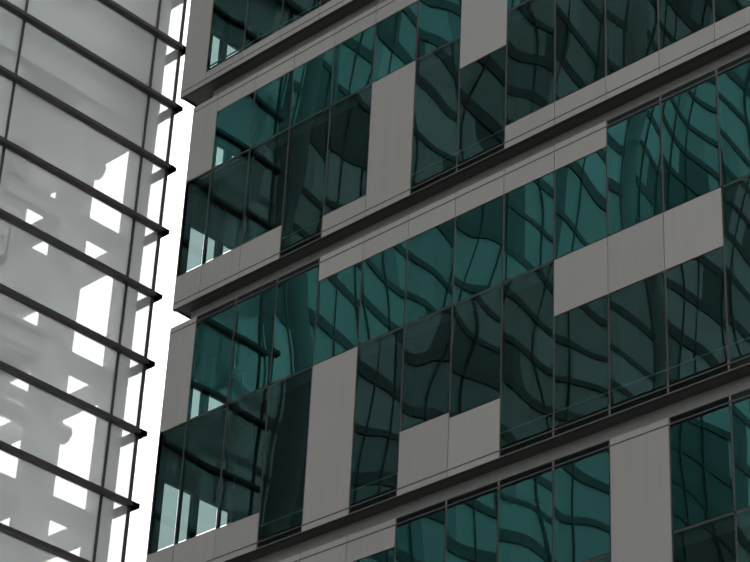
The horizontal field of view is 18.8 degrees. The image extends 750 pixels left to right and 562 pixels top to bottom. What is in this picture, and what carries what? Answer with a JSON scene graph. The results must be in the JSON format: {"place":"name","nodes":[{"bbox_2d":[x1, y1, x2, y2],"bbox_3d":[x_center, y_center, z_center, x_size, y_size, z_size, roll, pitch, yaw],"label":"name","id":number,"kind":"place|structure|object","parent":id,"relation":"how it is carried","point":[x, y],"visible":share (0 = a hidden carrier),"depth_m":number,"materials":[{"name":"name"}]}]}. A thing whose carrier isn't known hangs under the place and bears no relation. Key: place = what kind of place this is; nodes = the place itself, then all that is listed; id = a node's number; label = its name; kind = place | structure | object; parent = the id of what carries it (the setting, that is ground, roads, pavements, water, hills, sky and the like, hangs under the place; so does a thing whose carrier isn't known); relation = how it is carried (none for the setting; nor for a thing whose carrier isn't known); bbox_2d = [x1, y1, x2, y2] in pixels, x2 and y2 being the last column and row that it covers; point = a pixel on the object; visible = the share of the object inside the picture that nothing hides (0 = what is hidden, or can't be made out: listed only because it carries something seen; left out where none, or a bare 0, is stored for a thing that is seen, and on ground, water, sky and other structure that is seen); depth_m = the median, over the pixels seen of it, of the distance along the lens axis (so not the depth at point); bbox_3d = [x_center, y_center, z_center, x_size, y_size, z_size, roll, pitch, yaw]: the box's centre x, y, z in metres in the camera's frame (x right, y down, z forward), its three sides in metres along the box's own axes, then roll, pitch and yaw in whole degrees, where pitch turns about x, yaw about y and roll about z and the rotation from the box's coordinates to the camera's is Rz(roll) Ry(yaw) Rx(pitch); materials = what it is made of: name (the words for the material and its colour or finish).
{"place":"outdoors","nodes":[
{"label":"outdoors","id":0,"kind":"place"},
{"bbox_2d":[0,0,183,561],"bbox_3d":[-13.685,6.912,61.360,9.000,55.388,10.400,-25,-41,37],"label":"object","id":1,"kind":"structure","parent":0,"point":[66,267],"depth_m":65.37,"materials":[{"name":"grey glass"}]},
{"bbox_2d":[0,0,230,561],"label":"sky","id":2,"kind":"structure","parent":0,"point":[164,318],"materials":[{"name":"white"}]},
{"label":"ground","id":3,"kind":"structure","parent":0,"visible":0},
{"bbox_2d":[0,0,186,561],"bbox_3d":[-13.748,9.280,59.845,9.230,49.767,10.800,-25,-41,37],"label":"tower frame","id":4,"kind":"object","parent":3,"relation":"on","point":[175,108],"visible":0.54,"depth_m":64.78,"materials":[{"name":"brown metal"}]},
{"bbox_2d":[146,0,749,561],"bbox_3d":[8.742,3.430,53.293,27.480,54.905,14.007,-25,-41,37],"label":"building frame","id":5,"kind":"object","parent":3,"relation":"on","point":[442,458],"visible":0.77,"depth_m":51.97,"materials":[{"name":"grey metal"}]},
{"bbox_2d":[148,0,749,561],"bbox_3d":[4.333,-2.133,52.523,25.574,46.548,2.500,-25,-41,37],"label":"building glass","id":6,"kind":"object","parent":5,"relation":"in","point":[534,396],"visible":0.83,"depth_m":51.65,"materials":[{"name":"teal glass"}]}
]}

